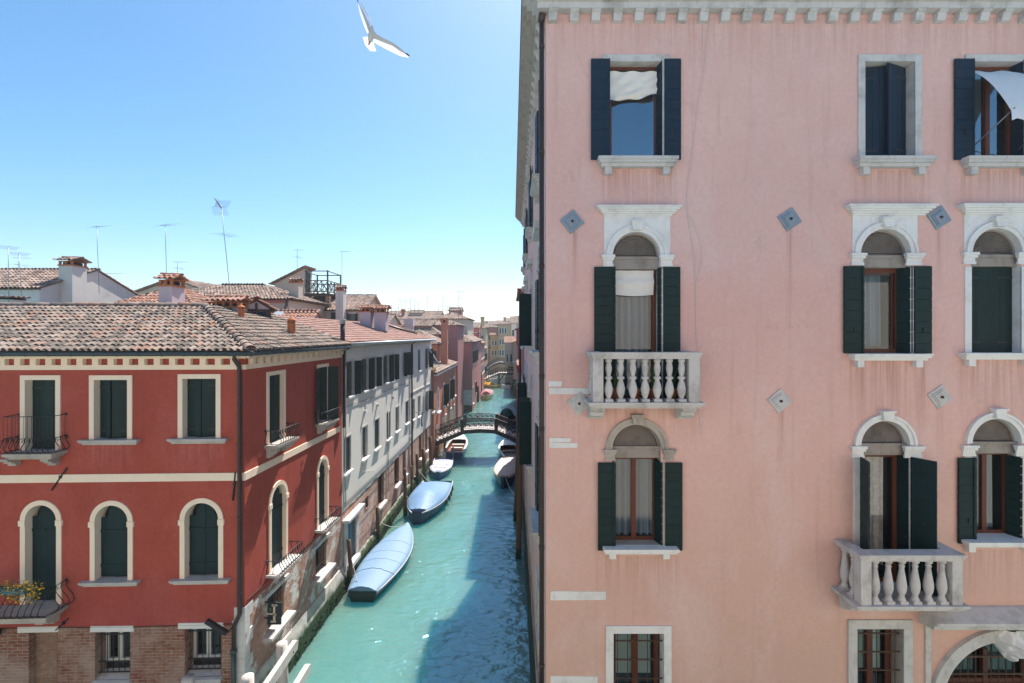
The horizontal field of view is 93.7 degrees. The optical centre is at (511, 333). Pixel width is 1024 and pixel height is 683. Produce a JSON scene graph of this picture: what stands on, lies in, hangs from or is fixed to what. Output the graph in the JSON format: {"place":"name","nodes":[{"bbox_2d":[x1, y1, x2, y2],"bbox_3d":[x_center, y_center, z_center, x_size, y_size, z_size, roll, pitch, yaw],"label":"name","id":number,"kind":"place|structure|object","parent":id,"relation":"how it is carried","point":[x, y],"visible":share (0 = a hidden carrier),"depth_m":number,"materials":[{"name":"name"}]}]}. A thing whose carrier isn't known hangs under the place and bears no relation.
{"place":"outdoors","nodes":[
{"label":"outdoors","id":0,"kind":"place"},
{"bbox_2d":[0,0,523,321],"label":"sky","id":1,"kind":"structure","parent":0,"point":[131,117],"materials":[{"name":"blue"}]},
{"bbox_2d":[294,664,310,682],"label":"timber rail","id":2,"kind":"object","parent":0,"point":[303,675],"visible":1,"depth_m":14.99,"materials":[{"name":"white wood"}]},
{"bbox_2d":[274,284,435,589],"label":"grey house","id":3,"kind":"structure","parent":0,"point":[389,396],"depth_m":28.11,"materials":[{"name":"grey paint"}]},
{"bbox_2d":[305,270,340,307],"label":"roof terrace","id":4,"kind":"structure","parent":3,"relation":"on","point":[327,296],"depth_m":38.40,"materials":[{"name":"grey metal"}]},
{"bbox_2d":[343,433,353,476],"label":"window","id":5,"kind":"structure","parent":3,"relation":"in","point":[349,469],"depth_m":22.18,"materials":[{"name":"grey stone"}]},
{"bbox_2d":[276,472,422,682],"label":"seaweed","id":6,"kind":"object","parent":3,"relation":"attached to","point":[335,604],"visible":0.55,"depth_m":20.42,"materials":[{"name":"green plant"}]},
{"bbox_2d":[346,359,360,398],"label":"window","id":7,"kind":"structure","parent":3,"relation":"in","point":[353,368],"depth_m":22.97,"materials":[{"name":"black wood"}]},
{"bbox_2d":[342,503,364,572],"bbox_3d":[-7.495,9.790,22.633,0.484,2.820,2.254,0,0,0],"label":"water door","id":8,"kind":"structure","parent":3,"relation":"in","point":[351,522],"depth_m":22.78,"materials":[{"name":"stone"}]},
{"bbox_2d":[361,423,369,461],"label":"window","id":9,"kind":"structure","parent":3,"relation":"in","point":[365,456],"depth_m":24.89,"materials":[{"name":"grey stone"}]},
{"bbox_2d":[362,357,374,392],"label":"window","id":10,"kind":"structure","parent":3,"relation":"in","point":[368,364],"depth_m":25.17,"materials":[{"name":"black wood"}]},
{"bbox_2d":[371,355,381,389],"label":"window","id":11,"kind":"structure","parent":3,"relation":"in","point":[378,360],"depth_m":26.59,"materials":[{"name":"black wood"}]},
{"bbox_2d":[374,416,381,451],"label":"window","id":12,"kind":"structure","parent":3,"relation":"in","point":[377,446],"depth_m":26.69,"materials":[{"name":"grey stone"}]},
{"bbox_2d":[378,471,386,509],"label":"window","id":13,"kind":"structure","parent":3,"relation":"in","point":[381,502],"depth_m":27.95,"materials":[{"name":"stone"}]},
{"bbox_2d":[384,353,393,384],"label":"window","id":14,"kind":"structure","parent":3,"relation":"in","point":[388,375],"depth_m":29.17,"materials":[{"name":"black wood"}]},
{"bbox_2d":[386,410,392,441],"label":"window","id":15,"kind":"structure","parent":3,"relation":"in","point":[387,440],"depth_m":28.97,"materials":[{"name":"grey stone"}]},
{"bbox_2d":[390,353,398,382],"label":"window","id":16,"kind":"structure","parent":3,"relation":"in","point":[396,356],"depth_m":30.50,"materials":[{"name":"black wood"}]},
{"bbox_2d":[395,405,400,433],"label":"window","id":17,"kind":"structure","parent":3,"relation":"in","point":[397,430],"depth_m":31.42,"materials":[{"name":"grey stone"}]},
{"bbox_2d":[394,456,401,488],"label":"window","id":18,"kind":"structure","parent":3,"relation":"in","point":[397,483],"depth_m":31.61,"materials":[{"name":"stone"}]},
{"bbox_2d":[403,351,412,377],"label":"window","id":19,"kind":"structure","parent":3,"relation":"in","point":[407,356],"depth_m":33.66,"materials":[{"name":"black wood"}]},
{"bbox_2d":[426,348,432,368],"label":"window","id":20,"kind":"structure","parent":3,"relation":"in","point":[430,354],"depth_m":41.40,"materials":[{"name":"black wood"}]},
{"bbox_2d":[426,390,433,411],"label":"window","id":21,"kind":"structure","parent":3,"relation":"in","point":[431,393],"depth_m":41.39,"materials":[{"name":"green stone"}]},
{"bbox_2d":[357,0,409,56],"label":"seagull","id":22,"kind":"object","parent":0,"point":[372,35],"visible":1,"depth_m":7.97,"materials":[{"name":"white"}]},
{"bbox_2d":[288,372,530,682],"bbox_3d":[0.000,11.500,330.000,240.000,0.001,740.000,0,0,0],"label":"water","id":23,"kind":"structure","parent":0,"point":[449,605],"depth_m":20.25,"materials":[{"name":"teal liquid"}]},
{"bbox_2d":[0,272,353,682],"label":"red house","id":24,"kind":"structure","parent":23,"relation":"on","point":[170,474],"depth_m":14.02,"materials":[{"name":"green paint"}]},
{"bbox_2d":[0,579,43,605],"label":"flower box","id":25,"kind":"object","parent":24,"relation":"attached to","point":[17,590],"visible":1,"depth_m":12.97,"materials":[{"name":"blue paint"}]},
{"bbox_2d":[20,375,60,449],"bbox_3d":[-13.597,2.298,14.007,1.119,2.209,0.381,0,0,-2],"label":"window","id":26,"kind":"structure","parent":24,"relation":"in","point":[40,395],"depth_m":14.01,"materials":[{"name":"green paint"}]},
{"bbox_2d":[18,500,62,604],"bbox_3d":[-13.588,6.311,13.998,1.207,3.029,0.400,0,0,-2],"label":"window","id":27,"kind":"structure","parent":24,"relation":"in","point":[41,530],"depth_m":14.01,"materials":[{"name":"green paint"}]},
{"bbox_2d":[77,375,140,444],"bbox_3d":[-11.620,2.201,14.006,1.661,2.003,0.555,0,0,0],"label":"window","id":28,"kind":"structure","parent":24,"relation":"in","point":[110,396],"depth_m":13.94,"materials":[{"name":"green paint"}]},
{"bbox_2d":[78,500,140,586],"bbox_3d":[-11.603,6.058,14.006,1.650,2.459,0.555,0,0,0],"label":"window","id":29,"kind":"structure","parent":24,"relation":"in","point":[111,523],"depth_m":14.06,"materials":[{"name":"green paint"}]},
{"bbox_2d":[90,625,134,682],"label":"window","id":30,"kind":"structure","parent":24,"relation":"in","point":[112,644],"depth_m":14.08,"materials":[{"name":"stone"}]},
{"bbox_2d":[167,374,228,443],"bbox_3d":[-9.112,2.180,14.094,1.673,2.014,0.556,0,0,0],"label":"window","id":31,"kind":"structure","parent":24,"relation":"in","point":[199,395],"depth_m":14.09,"materials":[{"name":"green paint"}]},
{"bbox_2d":[169,498,230,584],"bbox_3d":[-9.049,6.032,14.096,1.685,2.487,0.556,0,0,0],"label":"window","id":32,"kind":"structure","parent":24,"relation":"in","point":[201,522],"depth_m":14.16,"materials":[{"name":"green paint"}]},
{"bbox_2d":[178,622,223,682],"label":"window","id":33,"kind":"structure","parent":24,"relation":"in","point":[202,642],"depth_m":14.17,"materials":[{"name":"stone"}]},
{"bbox_2d":[204,618,231,635],"bbox_3d":[-8.386,8.319,13.800,0.629,0.470,0.502,0,0,0],"label":"flood light","id":34,"kind":"object","parent":24,"relation":"attached to","point":[215,626],"visible":0.88,"depth_m":13.57,"materials":[{"name":"black metal"}]},
{"bbox_2d":[212,198,235,294],"bbox_3d":[-11.682,-3.100,19.588,0.950,4.725,0.812,0,0,0],"label":"antenna","id":35,"kind":"object","parent":24,"relation":"on","point":[221,206],"visible":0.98,"depth_m":19.49,"materials":[{"name":"metal"}]},
{"bbox_2d":[240,296,277,317],"bbox_3d":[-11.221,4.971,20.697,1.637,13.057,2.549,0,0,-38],"label":"dormer","id":36,"kind":"object","parent":24,"relation":"attached to","point":[258,306],"visible":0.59,"depth_m":19.99,"materials":[{"name":"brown paint"}]},
{"bbox_2d":[264,601,281,624],"bbox_3d":[-7.512,8.773,15.085,0.576,0.690,0.110,0,0,0],"label":"hanging sign","id":37,"kind":"object","parent":24,"relation":"attached to","point":[274,614],"visible":1,"depth_m":15.05,"materials":[{"name":"black metal"}]},
{"bbox_2d":[266,369,285,443],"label":"window","id":38,"kind":"structure","parent":24,"relation":"in","point":[275,380],"depth_m":15.93,"materials":[{"name":"green paint"}]},
{"bbox_2d":[268,480,288,572],"bbox_3d":[-7.907,6.298,15.951,0.400,2.825,1.239,0,0,2],"label":"window","id":39,"kind":"structure","parent":24,"relation":"in","point":[279,495],"depth_m":16.09,"materials":[{"name":"green paint"}]},
{"bbox_2d":[262,573,295,641],"bbox_3d":[-7.797,8.960,15.810,0.650,1.380,1.600,0,0,2],"label":"window","id":40,"kind":"structure","parent":24,"relation":"in","point":[276,593],"depth_m":15.87,"materials":[{"name":"white stone"}]},
{"bbox_2d":[316,456,329,528],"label":"window","id":41,"kind":"structure","parent":24,"relation":"in","point":[322,475],"depth_m":19.60,"materials":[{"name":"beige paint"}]},
{"bbox_2d":[312,532,335,584],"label":"window","id":42,"kind":"structure","parent":24,"relation":"in","point":[322,570],"depth_m":19.37,"materials":[{"name":"white stone"}]},
{"bbox_2d":[317,363,338,424],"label":"window","id":43,"kind":"structure","parent":24,"relation":"in","point":[327,376],"depth_m":19.79,"materials":[{"name":"green paint"}]},
{"bbox_2d":[181,673,194,682],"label":"timber post","id":44,"kind":"object","parent":23,"relation":"in","point":[189,678],"visible":1,"depth_m":13.30,"materials":[{"name":"grey wood"}]},
{"bbox_2d":[241,672,253,682],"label":"timber post","id":45,"kind":"object","parent":23,"relation":"in","point":[248,677],"visible":1,"depth_m":13.30,"materials":[{"name":"white wood"}]},
{"bbox_2d":[276,640,287,682],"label":"timber post","id":46,"kind":"object","parent":23,"relation":"in","point":[281,646],"visible":0.67,"depth_m":14.63,"materials":[{"name":"white wood"}]},
{"bbox_2d":[263,640,298,682],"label":"timber rail","id":47,"kind":"object","parent":46,"relation":"attached to","point":[281,664],"visible":1,"depth_m":14.12,"materials":[{"name":"wood"}]},
{"bbox_2d":[347,539,353,584],"bbox_3d":[-7.338,10.726,21.801,0.317,2.749,0.209,0,0,0],"label":"mooring pole","id":48,"kind":"object","parent":23,"relation":"in","point":[350,566],"visible":0.6,"depth_m":21.73,"materials":[{"name":"brown wood"}]},
{"bbox_2d":[376,507,380,541],"bbox_3d":[-7.365,10.820,26.386,0.275,2.560,0.230,0,0,0],"label":"mooring pole","id":49,"kind":"object","parent":23,"relation":"in","point":[378,525],"visible":0.69,"depth_m":26.30,"materials":[{"name":"brown wood"}]},
{"bbox_2d":[347,522,412,601],"bbox_3d":[-6.313,10.955,24.001,2.401,1.530,6.840,0,0,4],"label":"boat","id":50,"kind":"object","parent":23,"relation":"on","point":[381,565],"visible":1,"depth_m":22.55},
{"bbox_2d":[403,468,406,516],"bbox_3d":[-6.748,10.308,30.330,0.253,3.583,0.250,0,0,0],"label":"mooring pole","id":51,"kind":"object","parent":23,"relation":"in","point":[404,493],"visible":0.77,"depth_m":30.25,"materials":[{"name":"brown wood"}]},
{"bbox_2d":[414,320,440,337],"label":"roof","id":52,"kind":"structure","parent":23,"relation":"on","point":[432,330],"depth_m":59.60,"materials":[{"name":"tile"}]},
{"bbox_2d":[407,469,453,524],"bbox_3d":[-5.513,10.905,32.705,2.846,1.630,7.627,0,0,-4],"label":"boat","id":53,"kind":"object","parent":23,"relation":"on","point":[428,499],"visible":1,"depth_m":30.75,"materials":[{"name":"blue fabric"}]},
{"bbox_2d":[428,436,432,471],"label":"mooring pole","id":54,"kind":"object","parent":23,"relation":"in","point":[430,451],"visible":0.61,"depth_m":40.11,"materials":[{"name":"brown wood"}]},
{"bbox_2d":[416,318,449,364],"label":"tall salmon house","id":55,"kind":"structure","parent":23,"relation":"on","point":[439,346],"depth_m":51.95,"materials":[{"name":"paint"}]},
{"bbox_2d":[404,319,414,330],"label":"chimney","id":56,"kind":"object","parent":55,"relation":"on","point":[409,323],"visible":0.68,"depth_m":57.54,"materials":[{"name":"purple paint"}]},
{"bbox_2d":[430,452,452,479],"bbox_3d":[-5.922,11.130,40.145,1.849,1.340,4.811,0,0,-2],"label":"boat","id":57,"kind":"object","parent":23,"relation":"on","point":[440,468],"visible":0.94,"depth_m":39.36,"materials":[{"name":"white fabric"}]},
{"bbox_2d":[431,359,457,459],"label":"salmon house","id":58,"kind":"structure","parent":23,"relation":"on","point":[443,383],"depth_m":48.10,"materials":[{"name":"paint"}]},
{"bbox_2d":[443,382,448,407],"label":"window","id":59,"kind":"structure","parent":58,"relation":"in","point":[445,386],"depth_m":48.52,"materials":[{"name":"wood"}]},
{"bbox_2d":[433,320,465,422],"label":"mauve gable house","id":60,"kind":"structure","parent":23,"relation":"on","point":[456,341],"depth_m":62.52,"materials":[{"name":"paint"}]},
{"bbox_2d":[443,435,467,459],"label":"boat","id":61,"kind":"object","parent":23,"relation":"on","point":[455,448],"visible":0.88,"depth_m":46.68,"materials":[{"name":"white wood"}]},
{"bbox_2d":[464,334,482,411],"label":"mauve house","id":62,"kind":"structure","parent":23,"relation":"on","point":[472,362],"depth_m":71.70,"materials":[{"name":"paint"}]},
{"bbox_2d":[431,312,474,334],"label":"second roof house","id":63,"kind":"structure","parent":62,"relation":"on","point":[463,320],"depth_m":80.28,"materials":[{"name":"beige paint"}]},
{"bbox_2d":[435,413,516,445],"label":"iron bridge","id":64,"kind":"structure","parent":23,"relation":"on","point":[495,427],"depth_m":43.84,"materials":[{"name":"metal"}]},
{"bbox_2d":[481,341,485,390],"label":"rose house","id":65,"kind":"structure","parent":23,"relation":"on","point":[483,359],"depth_m":99.69,"materials":[{"name":"paint"}]},
{"bbox_2d":[473,322,481,337],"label":"building","id":66,"kind":"structure","parent":65,"relation":"on","point":[477,326],"depth_m":96.44,"materials":[{"name":"paint"}]},
{"bbox_2d":[481,389,492,400],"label":"boat","id":67,"kind":"object","parent":23,"relation":"on","point":[486,394],"visible":1,"depth_m":84.23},
{"bbox_2d":[489,332,497,371],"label":"orange house","id":68,"kind":"structure","parent":23,"relation":"on","point":[493,345],"depth_m":146.00,"materials":[{"name":"paint"}]},
{"bbox_2d":[484,367,513,384],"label":"wooden bridge","id":69,"kind":"structure","parent":23,"relation":"in","point":[498,373],"depth_m":104.03,"materials":[{"name":"brown wood"}]},
{"bbox_2d":[493,455,515,493],"bbox_3d":[-0.529,10.853,35.729,2.192,1.735,12.010,0,0,3],"label":"boat","id":70,"kind":"object","parent":23,"relation":"on","point":[504,470],"visible":0.81,"depth_m":36.98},
{"bbox_2d":[498,321,510,371],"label":"ochre corner house","id":71,"kind":"structure","parent":23,"relation":"on","point":[504,328],"depth_m":140.00,"materials":[{"name":"paint"}]},
{"bbox_2d":[498,439,515,456],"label":"boat","id":72,"kind":"object","parent":23,"relation":"on","point":[506,447],"visible":0.57,"depth_m":46.54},
{"bbox_2d":[499,408,516,425],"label":"boat","id":73,"kind":"object","parent":23,"relation":"on","point":[507,413],"visible":0.6,"depth_m":62.25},
{"bbox_2d":[513,402,517,520],"bbox_3d":[0.323,8.150,29.677,0.479,7.899,0.292,0,0,0],"label":"mooring pole","id":74,"kind":"object","parent":23,"relation":"in","point":[515,497],"visible":0.45,"depth_m":29.57,"materials":[{"name":"brown wood"}]},
{"bbox_2d":[516,433,522,558],"bbox_3d":[0.389,7.846,24.643,0.410,8.508,0.303,0,0,0],"label":"mooring pole","id":75,"kind":"object","parent":23,"relation":"in","point":[519,512],"visible":0.59,"depth_m":24.54,"materials":[{"name":"brown wood"}]},
{"bbox_2d":[515,0,1023,682],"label":"pink palazzo","id":76,"kind":"structure","parent":23,"relation":"on","point":[785,238],"depth_m":10.90,"materials":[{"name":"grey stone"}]},
{"bbox_2d":[518,365,527,432],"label":"window","id":77,"kind":"structure","parent":76,"relation":"in","point":[522,387],"depth_m":23.99,"materials":[{"name":"wood"}]},
{"bbox_2d":[522,206,527,263],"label":"window","id":78,"kind":"structure","parent":76,"relation":"in","point":[525,255],"depth_m":23.89,"materials":[{"name":"grey stone"}]},
{"bbox_2d":[519,258,532,353],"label":"window","id":79,"kind":"structure","parent":76,"relation":"in","point":[525,300],"depth_m":18.09,"materials":[{"name":"wood"}]},
{"bbox_2d":[519,375,532,473],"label":"window","id":80,"kind":"structure","parent":76,"relation":"in","point":[525,405],"depth_m":18.10,"materials":[{"name":"green wood"}]},
{"bbox_2d":[525,164,532,242],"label":"window","id":81,"kind":"structure","parent":76,"relation":"in","point":[528,232],"depth_m":18.58,"materials":[{"name":"grey stone"}]},
{"bbox_2d":[530,80,538,202],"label":"window","id":82,"kind":"structure","parent":76,"relation":"in","point":[534,191],"depth_m":13.21,"materials":[{"name":"grey stone"}]},
{"bbox_2d":[530,220,538,364],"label":"window","id":83,"kind":"structure","parent":76,"relation":"in","point":[535,234],"depth_m":13.29,"materials":[{"name":"grey stone"}]},
{"bbox_2d":[530,394,538,542],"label":"window","id":84,"kind":"structure","parent":76,"relation":"in","point":[534,512],"depth_m":13.31,"materials":[{"name":"grey stone"}]},
{"bbox_2d":[536,565,538,653],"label":"window","id":85,"kind":"structure","parent":76,"relation":"in","point":[537,581],"depth_m":14.27,"materials":[{"name":"grey stone"}]},
{"bbox_2d":[591,54,680,175],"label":"window","id":86,"kind":"structure","parent":76,"relation":"in","point":[636,98],"depth_m":10.87,"materials":[{"name":"grey stone"}]},
{"bbox_2d":[594,205,681,397],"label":"window","id":87,"kind":"structure","parent":76,"relation":"in","point":[637,301],"depth_m":10.88,"materials":[{"name":"green stone"}]},
{"bbox_2d":[606,625,671,682],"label":"window","id":88,"kind":"structure","parent":76,"relation":"in","point":[634,653],"depth_m":10.98,"materials":[{"name":"white stone"}]},
{"bbox_2d":[598,414,682,558],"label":"window","id":89,"kind":"structure","parent":76,"relation":"in","point":[640,495],"depth_m":10.91,"materials":[{"name":"wood"}]},
{"bbox_2d":[648,365,654,399],"bbox_3d":[3.118,1.031,10.584,0.283,0.838,0.490,0,0,13],"label":"potted plant","id":90,"kind":"object","parent":76,"relation":"on","point":[651,394],"visible":0.41,"depth_m":10.50,"materials":[{"name":"green plant"}]},
{"bbox_2d":[847,619,912,682],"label":"window","id":91,"kind":"structure","parent":76,"relation":"in","point":[878,650],"depth_m":10.97,"materials":[{"name":"stone"}]},
{"bbox_2d":[843,204,938,366],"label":"window","id":92,"kind":"structure","parent":76,"relation":"in","point":[887,302],"depth_m":10.87,"materials":[{"name":"green stone"}]},
{"bbox_2d":[850,410,936,595],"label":"window","id":93,"kind":"structure","parent":76,"relation":"in","point":[895,489],"depth_m":10.89,"materials":[{"name":"green wood"}]},
{"bbox_2d":[852,54,936,175],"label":"window","id":94,"kind":"structure","parent":76,"relation":"in","point":[889,85],"depth_m":10.95,"materials":[{"name":"grey stone"}]},
{"bbox_2d":[919,605,1023,682],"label":"doorway","id":95,"kind":"structure","parent":76,"relation":"in","point":[995,653],"depth_m":10.83,"materials":[{"name":"stone"}]},
{"bbox_2d":[954,54,1023,175],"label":"window","id":96,"kind":"structure","parent":76,"relation":"in","point":[989,88],"depth_m":10.84,"materials":[{"name":"grey stone"}]},
{"bbox_2d":[956,203,1023,365],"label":"window","id":97,"kind":"structure","parent":76,"relation":"in","point":[994,280],"depth_m":10.98,"materials":[{"name":"white stone"}]},
{"bbox_2d":[958,408,1023,551],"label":"window","id":98,"kind":"structure","parent":76,"relation":"in","point":[991,469],"depth_m":10.98,"materials":[{"name":"green wood"}]},
{"bbox_2d":[481,326,487,371],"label":"olive house","id":99,"kind":"structure","parent":0,"point":[484,333],"depth_m":132.00,"materials":[{"name":"yellow paint"}]},
{"bbox_2d":[504,336,514,382],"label":"cream end house","id":100,"kind":"structure","parent":0,"point":[509,349],"depth_m":112.00,"materials":[{"name":"paint"}]},
{"bbox_2d":[510,316,517,338],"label":"grey tower house","id":101,"kind":"structure","parent":0,"point":[513,321],"depth_m":122.00,"materials":[{"name":"paint"}]},
{"bbox_2d":[513,327,518,402],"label":"red brick house","id":102,"kind":"structure","parent":0,"point":[517,353],"depth_m":65.45,"materials":[{"name":"paint"}]},
{"bbox_2d":[516,287,523,499],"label":"rose canal house","id":103,"kind":"structure","parent":0,"point":[521,355],"depth_m":35.66,"materials":[{"name":"paint"}]},
{"label":"ground","id":104,"kind":"structure","parent":0,"visible":0},
{"bbox_2d":[0,295,30,305],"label":"shed box","id":105,"kind":"object","parent":104,"relation":"on","point":[19,299],"visible":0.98,"depth_m":20.94,"materials":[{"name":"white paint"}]},
{"bbox_2d":[0,256,139,305],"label":"white house","id":106,"kind":"structure","parent":104,"relation":"on","point":[72,279],"depth_m":26.57,"materials":[{"name":"paint"}]},
{"bbox_2d":[107,288,213,305],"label":"hip house","id":107,"kind":"structure","parent":104,"relation":"on","point":[191,296],"depth_m":27.23,"materials":[{"name":"brown tile"}]},
{"bbox_2d":[134,279,216,294],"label":"white gable house","id":108,"kind":"structure","parent":104,"relation":"on","point":[191,284],"depth_m":38.00,"materials":[{"name":"beige paint"}]},
{"bbox_2d":[190,277,331,318],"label":"long house","id":109,"kind":"structure","parent":104,"relation":"on","point":[293,297],"depth_m":33.60,"materials":[{"name":"brown tile"}]},
{"bbox_2d":[268,265,315,297],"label":"terrace house","id":110,"kind":"structure","parent":104,"relation":"on","point":[282,282],"depth_m":38.20,"materials":[{"name":"beige paint"}]},
{"bbox_2d":[272,309,322,318],"bbox_3d":[-12.650,5.030,27.394,3.357,12.939,2.495,0,0,0],"label":"attic","id":111,"kind":"object","parent":104,"relation":"on","point":[312,313],"visible":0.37,"depth_m":27.14,"materials":[{"name":"brown tile"}]},
{"bbox_2d":[389,311,443,319],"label":"long roof house","id":112,"kind":"structure","parent":104,"relation":"on","point":[427,315],"depth_m":86.23,"materials":[{"name":"beige paint"}]},
{"bbox_2d":[399,319,436,327],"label":"grey violet house","id":113,"kind":"structure","parent":104,"relation":"on","point":[431,322],"depth_m":61.97,"materials":[{"name":"paint"}]},
{"bbox_2d":[485,325,497,365],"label":"coral house","id":114,"kind":"structure","parent":104,"relation":"on","point":[493,328],"depth_m":150.00,"materials":[{"name":"paint"}]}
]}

